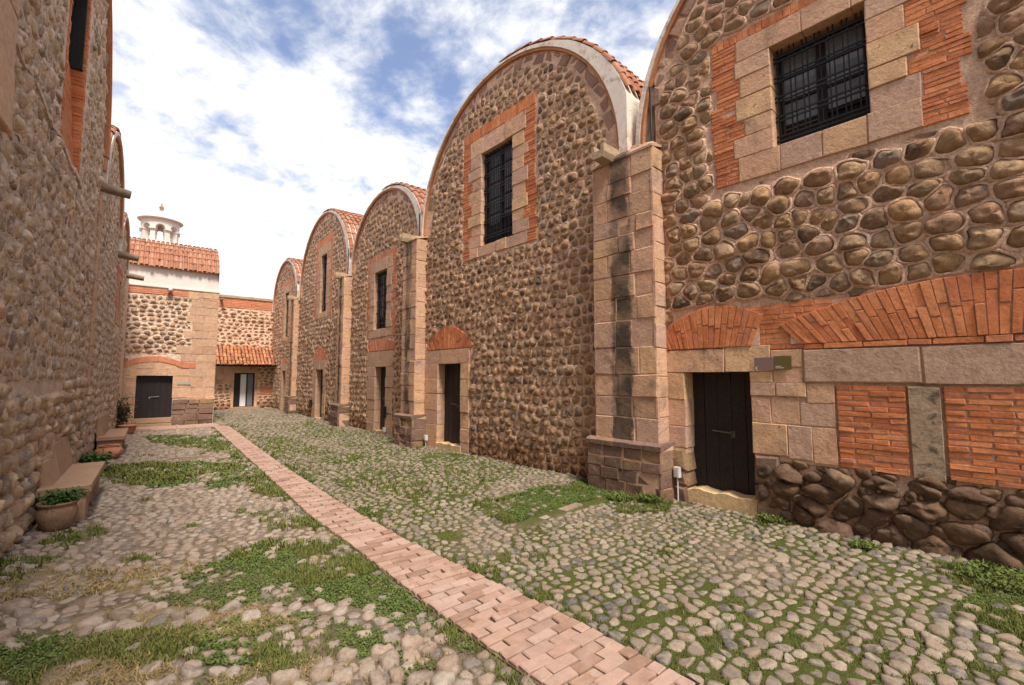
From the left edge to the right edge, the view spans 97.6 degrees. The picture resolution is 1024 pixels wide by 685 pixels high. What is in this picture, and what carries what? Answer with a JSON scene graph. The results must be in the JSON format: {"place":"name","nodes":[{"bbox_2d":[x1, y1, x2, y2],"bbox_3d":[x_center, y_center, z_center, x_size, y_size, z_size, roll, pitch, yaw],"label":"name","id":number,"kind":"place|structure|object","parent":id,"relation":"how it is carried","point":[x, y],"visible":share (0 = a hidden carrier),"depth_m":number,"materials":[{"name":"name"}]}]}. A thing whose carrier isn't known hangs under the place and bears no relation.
{"place":"outdoors","nodes":[
{"label":"outdoors","id":0,"kind":"place"},
{"bbox_2d":[111,0,676,299],"label":"sky","id":1,"kind":"structure","parent":0,"point":[248,121],"materials":[{"name":"blue"}]},
{"bbox_2d":[135,423,700,684],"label":"path","id":2,"kind":"structure","parent":0,"point":[542,644],"depth_m":3.47,"materials":[{"name":"brick"}]},
{"bbox_2d":[0,408,1023,684],"bbox_3d":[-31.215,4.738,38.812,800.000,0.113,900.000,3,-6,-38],"label":"ground","id":3,"kind":"structure","parent":0,"point":[50,676],"depth_m":3.91,"materials":[{"name":"grey stone"}]},
{"bbox_2d":[35,498,79,531],"bbox_3d":[-5.317,2.022,5.237,0.368,0.325,0.368,3,-6,-38],"label":"plant pot","id":4,"kind":"object","parent":3,"relation":"on","point":[56,517],"visible":0.79,"depth_m":5.12,"materials":[{"name":"ceramic"}]},
{"bbox_2d":[36,485,90,504],"bbox_3d":[-5.263,1.813,5.290,0.536,0.209,0.487,3,-6,-38],"label":"pot plant","id":5,"kind":"object","parent":4,"relation":"on","point":[61,497],"visible":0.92,"depth_m":5.24,"materials":[{"name":"green plant"}]},
{"bbox_2d":[0,0,131,557],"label":"stone storehouse","id":6,"kind":"structure","parent":3,"relation":"on","point":[55,143],"depth_m":5.42,"materials":[{"name":"brown stone"}]},
{"bbox_2d":[0,0,20,132],"bbox_3d":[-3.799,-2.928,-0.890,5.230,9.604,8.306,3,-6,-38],"label":"window frame","id":7,"kind":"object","parent":6,"relation":"attached to","point":[9,13],"visible":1,"depth_m":3.76,"materials":[{"name":"beige stone"}]},
{"bbox_2d":[68,0,87,71],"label":"window","id":8,"kind":"structure","parent":6,"relation":"in","point":[77,34],"depth_m":6.88,"materials":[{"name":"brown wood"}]},
{"bbox_2d":[36,436,105,523],"bbox_3d":[-6.089,1.852,6.219,0.546,0.970,2.000,3,-6,-38],"label":"stone bench","id":9,"kind":"object","parent":3,"relation":"on","point":[60,470],"visible":0.71,"depth_m":5.91,"materials":[{"name":"stone"}]},
{"bbox_2d":[79,448,121,466],"bbox_3d":[-7.860,2.206,8.429,0.727,0.462,0.664,0,-4,0],"label":"plant","id":10,"kind":"object","parent":3,"relation":"on","point":[92,457],"visible":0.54,"depth_m":8.38,"materials":[{"name":"green plant"}]},
{"bbox_2d":[83,125,139,454],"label":"stone storehouse","id":11,"kind":"structure","parent":3,"relation":"on","point":[112,223],"depth_m":10.43,"materials":[{"name":"brown stone"}]},
{"bbox_2d":[95,413,128,447],"bbox_3d":[-9.661,2.216,10.827,0.545,0.943,2.003,3,-6,-38],"label":"stone bench","id":12,"kind":"object","parent":3,"relation":"on","point":[105,434],"visible":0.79,"depth_m":10.21,"materials":[{"name":"stone"}]},
{"bbox_2d":[115,392,135,427],"bbox_3d":[-12.743,2.209,14.514,1.136,1.414,1.127,3,-6,-38],"label":"flowering shrub","id":13,"kind":"object","parent":3,"relation":"on","point":[121,417],"visible":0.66,"depth_m":14.46,"materials":[{"name":"green plant"}]},
{"bbox_2d":[108,212,144,428],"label":"stone storehouse","id":14,"kind":"structure","parent":3,"relation":"on","point":[124,275],"depth_m":13.62,"materials":[{"name":"brown stone"}]},
{"bbox_2d":[121,203,219,426],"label":"chapel building","id":15,"kind":"structure","parent":3,"relation":"on","point":[172,322],"depth_m":16.84,"materials":[{"name":"stone"}]},
{"bbox_2d":[134,376,172,418],"bbox_3d":[-13.169,1.991,16.471,1.140,1.630,0.142,3,-6,-38],"label":"door","id":16,"kind":"structure","parent":15,"relation":"in","point":[153,395],"depth_m":16.45,"materials":[{"name":"brown wood"}]},
{"bbox_2d":[177,382,189,384],"bbox_3d":[-12.368,1.535,16.882,0.400,0.100,0.025,3,-6,-38],"label":"name plate","id":17,"kind":"object","parent":15,"relation":"attached to","point":[183,383],"visible":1,"depth_m":16.87,"materials":[{"name":"grey"}]},
{"bbox_2d":[0,559,368,684],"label":"dry grass","id":18,"kind":"structure","parent":3,"relation":"on","point":[136,670],"depth_m":3.27,"materials":[{"name":"green plant"}]},
{"bbox_2d":[213,294,276,409],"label":"back building","id":19,"kind":"structure","parent":3,"relation":"on","point":[245,361],"depth_m":25.25,"materials":[{"name":"stone"}]},
{"bbox_2d":[233,373,254,406],"bbox_3d":[-15.083,2.669,25.183,1.040,1.900,0.220,3,-6,-38],"label":"door","id":20,"kind":"structure","parent":19,"relation":"in","point":[243,396],"depth_m":25.16,"materials":[{"name":"white wood"}]},
{"bbox_2d":[271,258,302,409],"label":"stone warehouse","id":21,"kind":"structure","parent":3,"relation":"on","point":[288,278],"depth_m":24.46,"materials":[{"name":"brown stone"}]},
{"bbox_2d":[285,293,288,331],"bbox_3d":[-12.040,-1.476,24.100,0.030,2.400,0.820,4,-6,-39],"label":"window","id":22,"kind":"structure","parent":21,"relation":"in","point":[288,293],"depth_m":24.27,"materials":[{"name":"black metal"}]},
{"bbox_2d":[284,208,362,421],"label":"stone warehouse","id":23,"kind":"structure","parent":3,"relation":"on","point":[313,337],"depth_m":19.57,"materials":[{"name":"brown stone"}]},
{"bbox_2d":[320,370,322,416],"bbox_3d":[-7.992,2.184,19.141,0.084,2.150,1.050,4,-6,-39],"label":"door","id":24,"kind":"structure","parent":23,"relation":"in","point":[321,370],"depth_m":19.38,"materials":[{"name":"brown wood"}]},
{"bbox_2d":[322,255,326,311],"bbox_3d":[-7.991,-2.540,19.340,0.157,2.540,0.840,3,-6,-38],"label":"window","id":25,"kind":"structure","parent":23,"relation":"in","point":[324,273],"depth_m":19.50,"materials":[{"name":"black metal"}]},
{"bbox_2d":[330,182,425,435],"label":"stone warehouse","id":26,"kind":"structure","parent":3,"relation":"on","point":[369,350],"depth_m":14.81,"materials":[{"name":"brown stone"}]},
{"bbox_2d":[376,270,386,328],"bbox_3d":[-4.147,-1.373,14.570,0.145,1.930,0.990,4,-6,-39],"label":"window","id":27,"kind":"structure","parent":26,"relation":"in","point":[382,277],"depth_m":14.70,"materials":[{"name":"black metal"}]},
{"bbox_2d":[380,367,385,428],"bbox_3d":[-3.996,1.783,14.267,0.147,2.110,0.921,3,-6,-38],"label":"door","id":28,"kind":"structure","parent":26,"relation":"in","point":[383,369],"depth_m":14.46,"materials":[{"name":"brown wood"}]},
{"bbox_2d":[381,406,385,417],"bbox_3d":[-3.919,2.123,13.668,0.083,0.340,0.181,3,-6,-38],"label":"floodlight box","id":29,"kind":"object","parent":26,"relation":"attached to","point":[383,411],"visible":1,"depth_m":13.61,"materials":[{"name":"black metal"}]},
{"bbox_2d":[0,407,1023,684],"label":"cobblestones","id":30,"kind":"structure","parent":3,"relation":"on","point":[412,645],"depth_m":3.93,"materials":[{"name":"stone"}]},
{"bbox_2d":[94,444,122,458],"bbox_3d":[-8.819,2.389,9.797,0.490,0.285,0.490,3,-6,-38],"label":"plant pot","id":31,"kind":"object","parent":30,"relation":"on","point":[114,449],"visible":0.8,"depth_m":9.71,"materials":[{"name":"red ceramic"}]},
{"bbox_2d":[117,424,137,433],"bbox_3d":[-12.039,2.722,14.021,0.480,0.280,0.480,3,-6,-38],"label":"plant pot","id":32,"kind":"object","parent":30,"relation":"on","point":[132,428],"visible":0.81,"depth_m":13.96,"materials":[{"name":"red ceramic"}]},
{"bbox_2d":[0,419,1023,684],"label":"grass","id":33,"kind":"structure","parent":3,"relation":"on","point":[154,647],"depth_m":4.04,"materials":[{"name":"green plant"}]},
{"bbox_2d":[393,35,643,477],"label":"stone warehouse","id":34,"kind":"structure","parent":3,"relation":"on","point":[498,355],"depth_m":9.36,"materials":[{"name":"brown stone"}]},
{"bbox_2d":[423,435,427,445],"bbox_3d":[-2.208,2.535,11.432,0.084,0.340,0.090,4,-6,-42],"label":"junction box","id":35,"kind":"object","parent":34,"relation":"attached to","point":[425,437],"visible":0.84,"depth_m":11.41,"materials":[{"name":"grey plastic"}]},
{"bbox_2d":[444,364,460,443],"bbox_3d":[-1.381,1.503,11.049,0.141,2.040,1.072,4,-6,-42],"label":"door","id":36,"kind":"structure","parent":34,"relation":"in","point":[452,428],"depth_m":11.15,"materials":[{"name":"brown wood"}]},
{"bbox_2d":[483,140,512,244],"bbox_3d":[-0.242,-3.326,10.057,0.145,2.220,1.102,4,-6,-42],"label":"window","id":37,"kind":"structure","parent":34,"relation":"in","point":[498,191],"depth_m":10.08,"materials":[{"name":"black metal"}]},
{"bbox_2d":[539,503,582,518],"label":"stone","id":38,"kind":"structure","parent":3,"relation":"on","point":[570,507],"depth_m":6.05,"materials":[{"name":"stone"}]},
{"bbox_2d":[603,489,633,502],"bbox_3d":[1.589,2.240,6.554,0.506,0.126,0.508,-3,-5,35],"label":"weed","id":39,"kind":"object","parent":3,"relation":"on","point":[626,497],"visible":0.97,"depth_m":6.49,"materials":[{"name":"green plant"}]},
{"bbox_2d":[636,489,665,504],"bbox_3d":[1.997,2.223,6.440,0.552,0.169,0.534,1,-4,-15],"label":"weed","id":40,"kind":"object","parent":3,"relation":"on","point":[652,498],"visible":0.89,"depth_m":6.36,"materials":[{"name":"green plant"}]},
{"bbox_2d":[754,511,789,524],"bbox_3d":[3.233,2.194,5.599,0.450,0.113,0.408,-2,-5,24],"label":"weed","id":41,"kind":"object","parent":3,"relation":"on","point":[767,518],"visible":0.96,"depth_m":5.55,"materials":[{"name":"green plant"}]},
{"bbox_2d":[586,0,1023,573],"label":"stone warehouse","id":42,"kind":"structure","parent":3,"relation":"on","point":[826,196],"depth_m":5.43,"materials":[{"name":"brown stone"}]},
{"bbox_2d":[673,466,680,501],"bbox_3d":[2.418,2.078,6.546,0.084,0.510,0.085,4,-6,-42],"label":"junction box","id":43,"kind":"object","parent":42,"relation":"attached to","point":[677,472],"visible":0.89,"depth_m":6.54,"materials":[{"name":"grey plastic"}]},
{"bbox_2d":[692,372,756,494],"bbox_3d":[3.064,1.266,6.425,0.141,1.770,1.002,4,-6,-42],"label":"door","id":44,"kind":"structure","parent":42,"relation":"in","point":[723,448],"depth_m":6.43,"materials":[{"name":"brown wood"}]},
{"bbox_2d":[754,356,791,369],"bbox_3d":[3.340,0.266,5.745,0.012,0.178,0.431,4,-6,-42],"label":"wall sign","id":45,"kind":"object","parent":42,"relation":"attached to","point":[778,363],"visible":1,"depth_m":5.73,"materials":[{"name":"multicoloured"}]},
{"bbox_2d":[773,10,870,144],"bbox_3d":[3.964,-3.284,5.744,0.205,1.420,1.042,4,-6,-42],"label":"window","id":46,"kind":"structure","parent":42,"relation":"in","point":[822,82],"depth_m":5.72,"materials":[{"name":"black metal"}]},
{"bbox_2d":[848,538,878,551],"bbox_3d":[3.688,2.126,4.693,0.338,0.105,0.363,3,-6,-38],"label":"weed","id":47,"kind":"object","parent":3,"relation":"on","point":[864,545],"visible":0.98,"depth_m":4.68,"materials":[{"name":"green plant"}]},
{"bbox_2d":[949,554,1023,595],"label":"weed","id":48,"kind":"object","parent":3,"relation":"on","point":[987,571],"visible":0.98,"depth_m":3.97,"materials":[{"name":"green plant"}]}
]}

